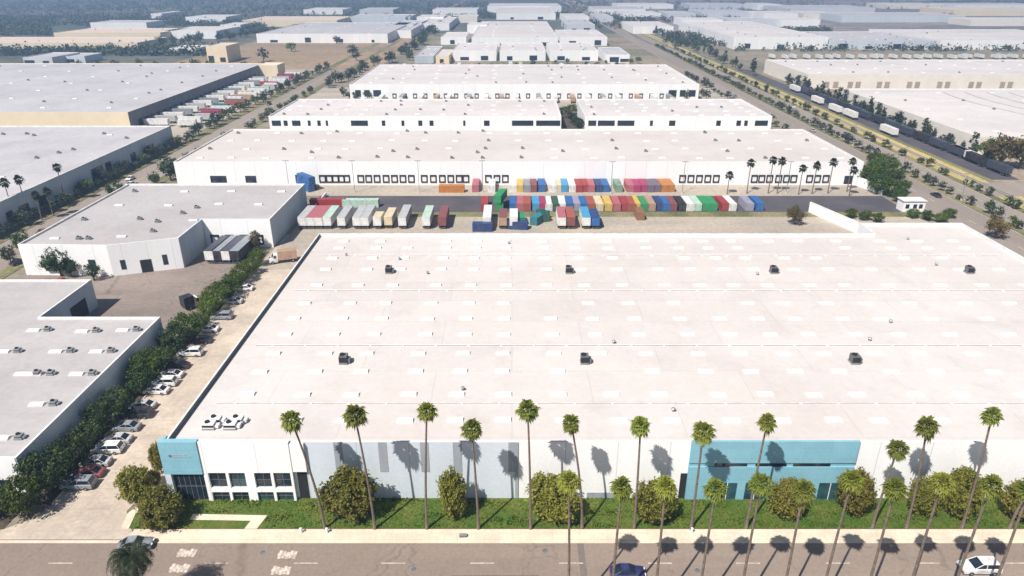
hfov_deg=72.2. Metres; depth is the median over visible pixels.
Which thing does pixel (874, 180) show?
hedge tree
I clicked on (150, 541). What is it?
car
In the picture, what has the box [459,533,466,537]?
utility box
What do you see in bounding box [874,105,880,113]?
conifer
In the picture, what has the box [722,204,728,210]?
door
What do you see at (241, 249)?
trailer
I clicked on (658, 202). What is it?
shipping container
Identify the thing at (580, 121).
shrub
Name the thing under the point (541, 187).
door
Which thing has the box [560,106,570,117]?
shrub
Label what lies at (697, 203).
shipping container
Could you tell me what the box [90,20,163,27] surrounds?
warehouse
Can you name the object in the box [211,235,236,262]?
trailer
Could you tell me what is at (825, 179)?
dock door
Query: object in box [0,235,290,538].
driveway
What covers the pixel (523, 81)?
warehouse
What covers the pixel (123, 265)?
window
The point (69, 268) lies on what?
courtyard tree
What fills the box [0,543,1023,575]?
road
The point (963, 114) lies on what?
warehouse
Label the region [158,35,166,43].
dark tree
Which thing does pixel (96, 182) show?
street tree
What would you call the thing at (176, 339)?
hedge tree
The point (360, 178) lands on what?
dock door
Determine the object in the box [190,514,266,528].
footpath
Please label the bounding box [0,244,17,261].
courtyard tree
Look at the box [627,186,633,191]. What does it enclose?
door
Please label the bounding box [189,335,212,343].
parked car
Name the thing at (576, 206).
door
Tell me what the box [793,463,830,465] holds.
window
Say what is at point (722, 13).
warehouse
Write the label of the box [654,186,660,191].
door
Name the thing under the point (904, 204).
gatehouse
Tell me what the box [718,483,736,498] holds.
window
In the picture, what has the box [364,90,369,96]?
window
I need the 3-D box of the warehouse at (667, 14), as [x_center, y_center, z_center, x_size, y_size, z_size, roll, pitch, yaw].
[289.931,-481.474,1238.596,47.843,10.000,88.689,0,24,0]
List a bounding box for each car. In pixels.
[9,258,22,265]
[59,474,97,490]
[71,465,106,477]
[79,454,112,467]
[90,440,125,454]
[101,432,133,443]
[111,420,142,431]
[115,535,155,552]
[122,406,154,418]
[125,175,134,180]
[128,399,157,408]
[142,384,170,394]
[149,375,178,386]
[157,369,184,377]
[164,359,190,369]
[176,346,203,357]
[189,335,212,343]
[198,324,219,332]
[210,310,233,320]
[225,296,243,304]
[235,284,254,291]
[609,563,645,575]
[930,192,941,197]
[956,556,1002,575]
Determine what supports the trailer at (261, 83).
on the yard at (177, 130)
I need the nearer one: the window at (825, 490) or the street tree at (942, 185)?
the window at (825, 490)
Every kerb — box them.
[51,251,271,503]
[121,507,138,528]
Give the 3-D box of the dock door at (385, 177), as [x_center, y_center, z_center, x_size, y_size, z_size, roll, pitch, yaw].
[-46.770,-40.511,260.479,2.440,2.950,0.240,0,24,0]
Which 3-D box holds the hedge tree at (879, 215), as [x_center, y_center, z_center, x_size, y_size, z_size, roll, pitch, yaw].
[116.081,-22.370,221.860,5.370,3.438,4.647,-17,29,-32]
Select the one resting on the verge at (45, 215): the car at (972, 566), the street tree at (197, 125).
the street tree at (197, 125)
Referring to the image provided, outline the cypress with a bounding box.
[248,231,260,250]
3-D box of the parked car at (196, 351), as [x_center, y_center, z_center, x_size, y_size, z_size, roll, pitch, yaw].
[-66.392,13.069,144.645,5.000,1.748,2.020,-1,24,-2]
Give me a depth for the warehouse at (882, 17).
1135.86 m
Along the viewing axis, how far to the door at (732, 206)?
232.40 m
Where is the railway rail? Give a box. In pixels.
[647,34,1023,203]
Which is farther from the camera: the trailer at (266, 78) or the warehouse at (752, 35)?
the warehouse at (752, 35)
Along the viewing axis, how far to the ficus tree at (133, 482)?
102.90 m
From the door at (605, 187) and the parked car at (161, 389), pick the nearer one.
the parked car at (161, 389)
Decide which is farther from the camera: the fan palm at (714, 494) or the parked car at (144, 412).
the parked car at (144, 412)
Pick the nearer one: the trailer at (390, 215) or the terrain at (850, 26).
the trailer at (390, 215)
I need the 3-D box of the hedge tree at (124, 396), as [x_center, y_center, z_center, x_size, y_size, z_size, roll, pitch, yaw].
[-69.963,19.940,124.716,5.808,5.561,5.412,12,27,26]
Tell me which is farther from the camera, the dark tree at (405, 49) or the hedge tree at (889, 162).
the dark tree at (405, 49)
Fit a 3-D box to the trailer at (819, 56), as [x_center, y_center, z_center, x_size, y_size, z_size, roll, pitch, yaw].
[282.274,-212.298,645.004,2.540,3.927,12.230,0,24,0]
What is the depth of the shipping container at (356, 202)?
235.94 m
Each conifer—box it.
[720,53,727,63]
[750,58,757,75]
[820,81,825,92]
[836,87,843,99]
[851,94,858,104]
[867,96,873,111]
[868,103,874,112]
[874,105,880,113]
[880,106,886,116]
[895,112,903,122]
[911,119,917,128]
[921,117,930,132]
[926,124,932,133]
[938,134,947,139]
[948,133,955,140]
[969,131,980,148]
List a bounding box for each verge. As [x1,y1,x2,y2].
[0,38,403,278]
[0,43,379,243]
[352,212,934,216]
[572,1,1023,212]
[573,1,1023,208]
[575,1,1023,200]
[576,1,1023,196]
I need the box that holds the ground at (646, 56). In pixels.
[0,34,1023,539]
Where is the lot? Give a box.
[738,70,1019,179]
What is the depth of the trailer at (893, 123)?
353.58 m
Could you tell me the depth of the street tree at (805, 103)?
403.04 m
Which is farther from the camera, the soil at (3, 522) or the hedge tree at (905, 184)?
the hedge tree at (905, 184)
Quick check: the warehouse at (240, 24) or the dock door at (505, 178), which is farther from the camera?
the warehouse at (240, 24)
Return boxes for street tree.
[0,224,5,233]
[4,221,17,231]
[10,215,21,226]
[12,209,32,225]
[29,207,38,218]
[40,202,53,212]
[44,201,55,209]
[53,192,68,206]
[60,193,73,202]
[73,181,87,193]
[73,188,83,197]
[78,179,93,191]
[93,178,102,186]
[99,172,112,182]
[103,169,114,178]
[110,168,122,178]
[113,161,127,174]
[121,159,131,171]
[130,162,136,168]
[138,153,149,163]
[144,145,156,158]
[146,171,158,183]
[147,145,159,157]
[158,145,165,154]
[165,138,175,148]
[170,136,180,146]
[182,135,188,140]
[183,130,194,140]
[188,126,198,135]
[193,122,203,134]
[204,120,213,128]
[209,111,220,124]
[209,115,218,126]
[222,108,233,118]
[227,105,236,115]
[234,101,246,112]
[243,121,252,128]
[249,95,258,104]
[258,112,266,121]
[259,92,266,101]
[264,107,274,113]
[274,82,282,89]
[284,79,291,88]
[306,85,312,93]
[324,77,333,85]
[329,70,339,82]
[337,72,344,81]
[344,68,352,77]
[345,72,351,79]
[352,67,357,76]
[360,61,368,70]
[369,55,377,65]
[374,55,382,64]
[703,79,711,87]
[723,91,730,98]
[803,102,809,109]
[810,117,819,125]
[824,124,833,131]
[845,133,853,143]
[854,140,863,147]
[862,130,871,138]
[865,144,873,152]
[872,148,880,153]
[881,139,890,145]
[900,161,913,172]
[910,168,919,177]
[922,171,932,181]
[924,157,936,166]
[929,176,938,185]
[937,181,947,190]
[942,168,949,173]
[945,186,953,193]
[965,195,977,204]
[976,183,982,190]
[984,199,996,212]
[985,186,995,195]
[991,205,1005,216]
[1004,195,1015,205]
[1008,215,1017,225]
[1012,199,1022,208]
[1014,219,1023,228]
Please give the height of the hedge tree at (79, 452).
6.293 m
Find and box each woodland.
[0,0,426,55]
[424,0,623,28]
[561,0,1023,51]
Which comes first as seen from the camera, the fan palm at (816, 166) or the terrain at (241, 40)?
the fan palm at (816, 166)
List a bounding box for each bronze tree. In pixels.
[786,203,807,224]
[982,132,1023,161]
[984,214,1012,237]
[1007,135,1023,168]
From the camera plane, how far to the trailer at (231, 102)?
410.30 m
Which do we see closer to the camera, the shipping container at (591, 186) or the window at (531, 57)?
the shipping container at (591, 186)
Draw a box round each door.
[70,298,88,316]
[140,259,153,272]
[210,235,218,242]
[255,235,263,244]
[309,177,314,183]
[309,185,314,191]
[319,175,325,182]
[325,175,332,182]
[332,175,338,182]
[338,175,344,182]
[343,175,349,182]
[357,175,363,182]
[365,175,371,182]
[373,175,380,182]
[382,175,389,182]
[391,175,397,182]
[399,175,405,182]
[408,175,414,182]
[421,175,427,182]
[430,175,436,182]
[439,175,445,182]
[447,175,453,182]
[456,175,462,182]
[462,175,468,182]
[472,186,477,191]
[485,175,491,182]
[489,186,494,191]
[493,175,499,182]
[494,196,500,202]
[496,204,502,210]
[502,175,508,182]
[510,186,515,191]
[517,186,522,191]
[517,204,522,210]
[524,186,529,191]
[524,204,529,210]
[530,217,536,224]
[531,186,536,191]
[533,204,538,210]
[539,185,544,191]
[543,214,549,221]
[546,204,551,210]
[550,186,555,191]
[552,204,558,210]
[561,186,567,191]
[569,185,574,191]
[574,204,579,210]
[576,186,581,191]
[583,186,587,191]
[588,186,594,191]
[588,204,594,209]
[596,186,602,191]
[596,204,602,210]
[603,185,608,191]
[605,204,611,210]
[614,204,620,210]
[616,186,621,191]
[622,204,627,210]
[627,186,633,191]
[628,204,634,210]
[634,186,640,191]
[637,213,644,219]
[641,186,646,191]
[641,204,647,210]
[648,186,653,191]
[648,204,654,210]
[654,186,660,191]
[657,204,662,210]
[662,186,667,191]
[663,204,669,210]
[668,185,674,191]
[670,204,676,210]
[679,175,685,182]
[679,204,685,210]
[687,175,694,182]
[687,204,693,210]
[694,204,701,210]
[696,175,702,182]
[703,204,709,210]
[704,175,711,182]
[710,204,716,210]
[712,175,719,182]
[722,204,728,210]
[729,204,736,210]
[746,204,753,210]
[751,175,757,182]
[756,204,763,210]
[758,175,765,182]
[766,175,773,182]
[775,175,782,182]
[782,175,789,182]
[790,175,797,182]
[806,175,813,182]
[814,175,820,182]
[822,175,829,182]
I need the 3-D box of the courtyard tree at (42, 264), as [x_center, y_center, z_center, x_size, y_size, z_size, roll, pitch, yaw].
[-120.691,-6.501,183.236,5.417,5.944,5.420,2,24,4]
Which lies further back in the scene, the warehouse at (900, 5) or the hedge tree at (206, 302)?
the warehouse at (900, 5)
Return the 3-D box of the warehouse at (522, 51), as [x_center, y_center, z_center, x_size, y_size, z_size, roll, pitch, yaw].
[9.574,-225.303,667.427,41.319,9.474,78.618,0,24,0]
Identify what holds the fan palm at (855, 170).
on the ground at (646, 56)
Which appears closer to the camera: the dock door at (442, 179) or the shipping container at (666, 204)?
the shipping container at (666, 204)
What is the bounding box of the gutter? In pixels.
[0,540,1023,542]
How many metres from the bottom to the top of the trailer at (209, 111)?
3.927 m
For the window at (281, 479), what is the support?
in the warehouse at (836, 354)
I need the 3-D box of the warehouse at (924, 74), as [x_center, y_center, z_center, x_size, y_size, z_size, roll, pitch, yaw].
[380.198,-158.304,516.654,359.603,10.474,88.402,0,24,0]
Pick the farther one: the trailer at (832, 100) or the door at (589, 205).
the trailer at (832, 100)
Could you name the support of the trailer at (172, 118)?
on the yard at (177, 130)
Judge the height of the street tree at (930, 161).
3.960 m
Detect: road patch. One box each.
[451,575,538,575]
[577,543,587,575]
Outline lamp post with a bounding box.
[479,160,484,192]
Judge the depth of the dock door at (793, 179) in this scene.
260.53 m
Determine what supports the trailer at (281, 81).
on the yard at (177, 130)
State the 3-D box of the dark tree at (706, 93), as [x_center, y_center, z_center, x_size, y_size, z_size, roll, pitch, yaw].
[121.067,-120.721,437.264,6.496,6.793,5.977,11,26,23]
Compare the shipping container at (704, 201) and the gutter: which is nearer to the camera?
the gutter
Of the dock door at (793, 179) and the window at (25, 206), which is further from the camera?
the dock door at (793, 179)
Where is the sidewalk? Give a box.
[130,529,1023,539]
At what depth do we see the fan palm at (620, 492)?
77.62 m
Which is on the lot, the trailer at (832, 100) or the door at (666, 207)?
the trailer at (832, 100)
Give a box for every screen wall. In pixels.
[808,202,859,232]
[857,177,882,194]
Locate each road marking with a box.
[169,564,189,571]
[170,567,188,568]
[176,549,196,556]
[177,552,195,553]
[270,566,291,574]
[271,569,290,571]
[277,550,297,558]
[277,553,296,555]
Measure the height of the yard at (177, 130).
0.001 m
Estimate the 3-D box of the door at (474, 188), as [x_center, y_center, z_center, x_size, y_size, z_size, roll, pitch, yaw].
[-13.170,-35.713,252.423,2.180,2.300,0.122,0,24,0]
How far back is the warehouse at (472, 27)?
921.58 m
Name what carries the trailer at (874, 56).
on the ground at (646, 56)
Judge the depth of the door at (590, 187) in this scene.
252.33 m
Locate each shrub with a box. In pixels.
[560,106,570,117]
[567,103,576,111]
[567,111,577,121]
[571,115,577,125]
[575,119,584,127]
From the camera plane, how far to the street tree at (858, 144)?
315.53 m
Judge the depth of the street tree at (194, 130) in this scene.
338.03 m
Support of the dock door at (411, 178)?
in the warehouse at (378, 156)
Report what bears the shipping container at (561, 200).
on the asphalt lane
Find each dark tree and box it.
[79,47,87,52]
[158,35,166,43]
[168,34,176,43]
[184,34,191,42]
[193,34,203,41]
[195,31,204,41]
[216,31,223,40]
[256,47,268,61]
[284,43,295,51]
[333,35,340,43]
[339,87,346,95]
[346,44,358,55]
[352,50,359,60]
[384,51,395,62]
[403,45,412,57]
[405,51,412,60]
[410,41,417,48]
[683,89,689,98]
[702,89,710,98]
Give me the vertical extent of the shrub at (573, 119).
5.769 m
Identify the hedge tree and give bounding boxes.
[0,470,46,523]
[0,478,17,513]
[12,443,75,498]
[46,428,91,469]
[65,419,110,450]
[79,394,122,431]
[101,384,134,412]
[123,365,152,393]
[126,346,166,379]
[149,344,176,365]
[156,321,197,353]
[165,310,205,339]
[189,312,210,325]
[195,282,229,306]
[196,294,219,317]
[210,277,239,297]
[221,270,246,287]
[229,262,253,281]
[240,258,260,272]
[247,247,265,262]
[844,208,858,217]
[857,163,882,179]
[858,210,872,219]
[864,172,891,193]
[866,151,885,164]
[870,153,901,178]
[870,212,885,221]
[882,178,903,196]
[884,165,907,181]
[891,190,907,200]
[898,180,912,191]
[905,208,920,217]
[920,210,935,219]
[935,212,949,221]
[940,207,957,217]
[975,136,1007,159]
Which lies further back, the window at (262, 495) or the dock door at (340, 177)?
the dock door at (340, 177)
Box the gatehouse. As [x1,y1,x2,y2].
[896,197,927,211]
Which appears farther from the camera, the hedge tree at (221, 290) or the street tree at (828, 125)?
the street tree at (828, 125)
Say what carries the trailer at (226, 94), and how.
on the yard at (177, 130)
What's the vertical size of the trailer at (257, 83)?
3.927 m
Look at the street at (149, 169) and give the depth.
307.68 m
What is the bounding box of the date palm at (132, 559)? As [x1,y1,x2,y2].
[106,537,156,575]
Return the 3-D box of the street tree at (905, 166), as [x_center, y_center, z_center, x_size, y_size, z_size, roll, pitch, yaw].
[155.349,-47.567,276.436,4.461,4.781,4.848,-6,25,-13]
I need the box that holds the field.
[174,37,417,68]
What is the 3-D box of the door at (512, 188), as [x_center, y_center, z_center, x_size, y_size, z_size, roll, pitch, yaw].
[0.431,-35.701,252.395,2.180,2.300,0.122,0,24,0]
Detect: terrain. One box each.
[0,0,630,33]
[0,34,256,62]
[581,0,1023,39]
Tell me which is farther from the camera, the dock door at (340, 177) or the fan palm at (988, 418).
the dock door at (340, 177)
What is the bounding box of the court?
[17,248,266,343]
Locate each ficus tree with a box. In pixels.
[113,462,157,502]
[132,479,184,531]
[147,440,162,471]
[147,469,161,485]
[314,464,380,522]
[436,465,467,519]
[524,470,579,524]
[630,476,678,523]
[766,476,808,520]
[832,466,879,517]
[907,472,943,516]
[941,465,985,520]
[1000,478,1023,519]
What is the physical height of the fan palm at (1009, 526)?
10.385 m
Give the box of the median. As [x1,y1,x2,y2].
[567,1,1023,234]
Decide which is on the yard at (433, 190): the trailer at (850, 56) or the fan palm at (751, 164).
the fan palm at (751, 164)
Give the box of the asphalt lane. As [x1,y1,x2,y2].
[319,196,900,211]
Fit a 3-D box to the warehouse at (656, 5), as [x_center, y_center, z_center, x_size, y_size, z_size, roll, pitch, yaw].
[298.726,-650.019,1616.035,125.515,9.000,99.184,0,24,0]
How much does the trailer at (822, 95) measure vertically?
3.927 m
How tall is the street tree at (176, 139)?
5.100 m
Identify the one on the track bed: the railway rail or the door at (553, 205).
the railway rail
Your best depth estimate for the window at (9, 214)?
217.04 m
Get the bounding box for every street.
[0,0,465,269]
[559,0,1023,256]
[566,0,1023,228]
[967,182,1023,195]
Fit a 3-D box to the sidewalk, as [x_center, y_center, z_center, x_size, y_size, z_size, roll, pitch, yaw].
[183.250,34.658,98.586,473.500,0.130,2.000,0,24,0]
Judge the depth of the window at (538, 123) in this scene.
347.00 m
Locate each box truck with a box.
[179,293,203,309]
[269,247,296,264]
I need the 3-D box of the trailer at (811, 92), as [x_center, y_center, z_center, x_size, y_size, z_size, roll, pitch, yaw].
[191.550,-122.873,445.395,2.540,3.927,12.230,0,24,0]
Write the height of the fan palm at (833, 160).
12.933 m
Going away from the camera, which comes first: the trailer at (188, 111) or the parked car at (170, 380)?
the parked car at (170, 380)
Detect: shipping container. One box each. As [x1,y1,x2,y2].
[296,172,315,184]
[296,180,314,191]
[309,197,346,206]
[342,198,379,206]
[439,184,464,192]
[472,178,479,191]
[472,221,492,231]
[481,196,488,210]
[488,179,495,191]
[494,188,506,203]
[496,202,502,210]
[508,219,527,229]
[509,196,516,210]
[510,178,516,191]
[516,179,522,191]
[516,196,522,210]
[518,212,525,219]
[523,179,530,191]
[523,196,530,210]
[530,179,536,191]
[530,210,549,225]
[532,196,539,210]
[536,208,549,221]
[538,178,544,191]
[539,196,545,208]
[544,196,551,210]
[549,179,556,191]
[551,196,558,210]
[554,178,560,191]
[557,195,565,208]
[561,178,567,191]
[564,196,573,209]
[567,178,575,191]
[571,195,579,210]
[574,179,582,191]
[578,196,587,206]
[579,178,587,191]
[585,196,594,209]
[586,179,594,191]
[593,178,602,191]
[593,196,603,210]
[600,178,609,191]
[602,196,612,210]
[610,196,620,210]
[612,179,622,191]
[618,196,629,210]
[623,178,633,191]
[626,196,635,210]
[630,195,640,206]
[631,179,640,191]
[634,207,644,219]
[637,196,647,210]
[638,179,647,191]
[644,196,655,210]
[645,179,654,191]
[651,179,660,191]
[652,196,663,210]
[657,179,668,191]
[659,196,670,210]
[663,178,674,191]
[665,196,676,210]
[673,196,685,210]
[681,196,693,210]
[689,196,701,210]
[696,196,709,210]
[704,196,717,210]
[714,196,729,210]
[723,196,736,210]
[738,195,753,210]
[749,195,764,210]
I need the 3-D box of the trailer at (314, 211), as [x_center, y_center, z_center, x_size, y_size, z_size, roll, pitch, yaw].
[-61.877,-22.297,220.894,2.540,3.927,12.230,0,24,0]
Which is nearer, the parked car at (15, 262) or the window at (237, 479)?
the window at (237, 479)
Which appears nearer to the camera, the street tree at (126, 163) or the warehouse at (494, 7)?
the street tree at (126, 163)
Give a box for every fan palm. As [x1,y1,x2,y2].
[0,177,9,196]
[13,175,25,191]
[31,190,42,219]
[42,186,53,215]
[52,163,65,201]
[278,410,326,528]
[341,404,376,529]
[417,402,438,529]
[459,418,482,529]
[515,399,541,529]
[556,469,582,575]
[562,414,583,528]
[609,475,632,575]
[629,415,651,528]
[651,475,677,575]
[689,421,717,528]
[701,477,729,575]
[725,171,733,193]
[743,471,773,575]
[744,412,777,528]
[746,158,755,193]
[767,156,777,193]
[776,156,786,193]
[785,478,816,575]
[798,164,808,194]
[811,161,820,193]
[825,468,866,575]
[827,158,838,193]
[846,157,856,191]
[848,166,858,195]
[870,439,909,528]
[870,477,909,575]
[904,415,940,528]
[912,471,958,575]
[956,474,1004,575]
[960,406,1003,528]
[996,478,1023,575]
[1007,477,1023,528]
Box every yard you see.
[146,69,316,140]
[260,217,928,269]
[306,87,728,107]
[306,185,880,195]
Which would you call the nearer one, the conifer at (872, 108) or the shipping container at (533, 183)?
the shipping container at (533, 183)
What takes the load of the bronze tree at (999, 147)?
on the ground at (646, 56)
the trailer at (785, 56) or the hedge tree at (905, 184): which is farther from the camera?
the trailer at (785, 56)
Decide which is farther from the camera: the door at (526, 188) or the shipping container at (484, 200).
the door at (526, 188)
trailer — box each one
[143,118,169,125]
[151,115,177,123]
[160,112,184,117]
[169,108,193,115]
[175,106,199,113]
[177,119,196,127]
[178,116,202,122]
[183,103,206,109]
[190,100,212,106]
[195,113,218,119]
[196,98,218,103]
[200,108,223,113]
[201,110,219,113]
[203,95,224,101]
[203,235,230,262]
[209,93,229,98]
[210,105,233,109]
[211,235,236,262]
[213,103,229,105]
[215,90,235,95]
[220,235,245,262]
[221,88,240,93]
[224,100,245,105]
[225,99,246,102]
[226,86,245,89]
[227,96,242,98]
[229,235,254,262]
[231,84,250,89]
[233,94,252,99]
[236,82,254,85]
[237,92,257,96]
[238,90,253,91]
[241,80,259,85]
[246,78,264,80]
[247,88,266,93]
[250,76,268,80]
[250,86,269,90]
[259,81,277,85]
[262,84,275,88]
[272,76,289,80]
[272,79,285,83]
[277,73,293,77]
[285,72,300,76]
[297,205,314,227]
[305,205,322,227]
[314,205,330,227]
[322,205,339,227]
[337,205,353,227]
[352,205,367,227]
[360,205,375,227]
[373,211,383,227]
[378,94,385,98]
[384,207,396,226]
[398,205,411,227]
[399,94,405,98]
[418,94,424,98]
[422,205,433,227]
[438,205,448,227]
[483,205,491,221]
[499,208,506,227]
[510,208,517,225]
[556,206,565,227]
[565,206,575,227]
[570,94,574,102]
[579,206,590,227]
[589,208,599,227]
[634,94,641,98]
[650,94,657,98]
[666,94,673,98]
[768,54,775,58]
[781,54,788,59]
[789,54,796,58]
[789,84,800,92]
[801,87,811,94]
[803,54,810,59]
[808,90,819,95]
[811,95,823,104]
[815,54,823,59]
[818,93,829,102]
[825,54,833,59]
[826,97,839,103]
[828,103,842,113]
[832,53,840,58]
[837,101,850,107]
[843,108,858,118]
[846,54,854,59]
[848,105,861,111]
[858,54,866,58]
[858,109,872,119]
[869,54,878,58]
[871,114,887,124]
[880,124,898,136]
[884,119,901,127]
[888,54,897,58]
[898,125,915,136]
[902,54,911,59]
[913,54,923,59]
[913,130,932,143]
[922,54,931,58]
[928,137,949,150]
[933,54,942,58]
[947,54,957,59]
[947,144,966,157]
[953,145,976,160]
[958,54,967,59]
[963,53,972,58]
[965,151,989,166]
[974,53,984,58]
[986,159,1013,175]
[990,54,1001,59]
[996,53,1006,58]
[1007,53,1018,58]
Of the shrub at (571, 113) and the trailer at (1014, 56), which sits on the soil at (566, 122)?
the shrub at (571, 113)
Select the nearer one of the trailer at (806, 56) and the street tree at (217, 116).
the street tree at (217, 116)
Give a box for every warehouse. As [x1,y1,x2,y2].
[0,37,168,49]
[0,62,284,125]
[0,126,172,231]
[0,279,164,495]
[17,184,307,275]
[23,52,79,62]
[54,28,186,38]
[65,53,102,62]
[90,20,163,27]
[150,11,181,17]
[157,223,1023,500]
[165,26,239,38]
[169,45,207,54]
[173,129,863,184]
[185,15,240,21]
[206,43,240,62]
[220,22,252,26]
[241,16,351,26]
[256,22,410,42]
[268,99,560,128]
[303,8,351,14]
[349,14,416,21]
[349,64,698,99]
[359,8,399,13]
[387,15,410,21]
[393,22,417,25]
[396,20,428,37]
[414,46,442,62]
[417,15,446,19]
[420,16,457,29]
[432,8,478,14]
[436,49,452,63]
[441,32,469,44]
[452,15,478,22]
[453,43,497,60]
[467,22,487,33]
[472,21,557,46]
[487,3,560,12]
[496,7,555,19]
[500,43,545,60]
[546,43,597,60]
[555,30,606,45]
[559,13,588,19]
[561,19,594,29]
[576,99,771,128]
[588,6,645,14]
[589,13,612,23]
[598,47,629,62]
[612,3,673,8]
[616,11,660,18]
[621,21,673,33]
[658,11,695,19]
[673,17,722,24]
[678,21,828,48]
[680,3,746,8]
[688,10,751,17]
[719,17,772,25]
[744,3,780,9]
[747,11,797,18]
[763,5,875,11]
[764,60,1023,88]
[768,17,820,27]
[785,11,820,18]
[801,31,935,49]
[816,12,964,21]
[839,89,1023,154]
[866,3,942,8]
[869,29,1023,49]
[919,7,1023,15]
[930,3,1023,6]
[947,17,1023,25]
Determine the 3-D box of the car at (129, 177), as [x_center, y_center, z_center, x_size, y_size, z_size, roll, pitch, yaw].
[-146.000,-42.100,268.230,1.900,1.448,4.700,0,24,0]
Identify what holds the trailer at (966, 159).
on the lot
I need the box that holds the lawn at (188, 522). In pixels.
[129,498,1023,527]
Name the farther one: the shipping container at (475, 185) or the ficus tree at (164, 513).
the shipping container at (475, 185)
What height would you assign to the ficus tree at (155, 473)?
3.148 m
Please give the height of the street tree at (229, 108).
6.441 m
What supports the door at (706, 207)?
in the shipping container at (704, 201)
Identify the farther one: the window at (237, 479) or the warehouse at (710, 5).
the warehouse at (710, 5)
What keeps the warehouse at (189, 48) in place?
on the terrain at (241, 40)
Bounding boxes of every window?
[6,210,13,221]
[18,202,29,212]
[24,60,34,62]
[38,196,46,205]
[45,260,54,270]
[67,59,74,62]
[88,260,95,270]
[91,165,104,183]
[105,161,112,171]
[120,260,126,269]
[130,152,136,161]
[162,254,168,264]
[173,474,208,499]
[209,473,227,486]
[210,176,226,182]
[213,492,230,498]
[229,473,246,486]
[233,492,248,498]
[245,176,256,182]
[255,473,271,486]
[258,492,274,498]
[272,121,280,125]
[274,473,291,486]
[277,492,293,498]
[292,121,300,125]
[351,121,367,125]
[355,90,360,96]
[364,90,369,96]
[373,90,380,96]
[484,121,489,125]
[512,121,532,125]
[529,55,536,59]
[536,121,559,125]
[557,56,564,59]
[588,121,595,125]
[594,40,600,44]
[598,121,614,125]
[610,57,618,61]
[617,121,633,125]
[669,90,676,96]
[669,121,674,125]
[680,90,685,96]
[689,90,695,96]
[714,463,746,465]
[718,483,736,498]
[743,483,764,498]
[755,121,767,125]
[755,463,786,465]
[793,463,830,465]
[816,483,838,498]
[843,176,852,183]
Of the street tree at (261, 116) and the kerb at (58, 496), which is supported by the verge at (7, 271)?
the street tree at (261, 116)
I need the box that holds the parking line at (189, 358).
[97,262,266,482]
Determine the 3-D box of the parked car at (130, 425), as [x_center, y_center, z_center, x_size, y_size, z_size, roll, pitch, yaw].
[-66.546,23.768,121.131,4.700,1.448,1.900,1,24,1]
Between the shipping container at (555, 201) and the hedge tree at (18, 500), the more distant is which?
the shipping container at (555, 201)
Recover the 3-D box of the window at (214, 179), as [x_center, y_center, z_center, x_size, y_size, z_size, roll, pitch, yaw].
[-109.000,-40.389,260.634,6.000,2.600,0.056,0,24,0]
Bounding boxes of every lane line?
[0,78,322,256]
[48,563,1023,563]
[631,39,1022,232]
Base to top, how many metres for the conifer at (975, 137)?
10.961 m
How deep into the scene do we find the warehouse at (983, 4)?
1545.71 m
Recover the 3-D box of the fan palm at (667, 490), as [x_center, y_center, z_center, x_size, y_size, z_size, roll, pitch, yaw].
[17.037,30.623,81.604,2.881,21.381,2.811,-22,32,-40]
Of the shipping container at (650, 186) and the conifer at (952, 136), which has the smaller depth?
the shipping container at (650, 186)
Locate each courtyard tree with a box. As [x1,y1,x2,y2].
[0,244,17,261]
[9,231,29,248]
[37,256,50,269]
[41,247,70,275]
[55,257,78,276]
[82,262,100,280]
[102,180,123,193]
[157,154,176,180]
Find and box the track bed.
[574,1,1023,203]
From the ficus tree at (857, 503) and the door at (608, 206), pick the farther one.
the door at (608, 206)
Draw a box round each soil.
[0,498,27,528]
[31,251,269,503]
[561,113,582,128]
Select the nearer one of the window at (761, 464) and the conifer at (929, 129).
the window at (761, 464)
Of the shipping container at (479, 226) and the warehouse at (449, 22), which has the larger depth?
the warehouse at (449, 22)
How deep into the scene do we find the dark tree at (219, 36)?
815.89 m
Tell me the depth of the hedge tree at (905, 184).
249.47 m
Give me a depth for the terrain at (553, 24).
1586.92 m

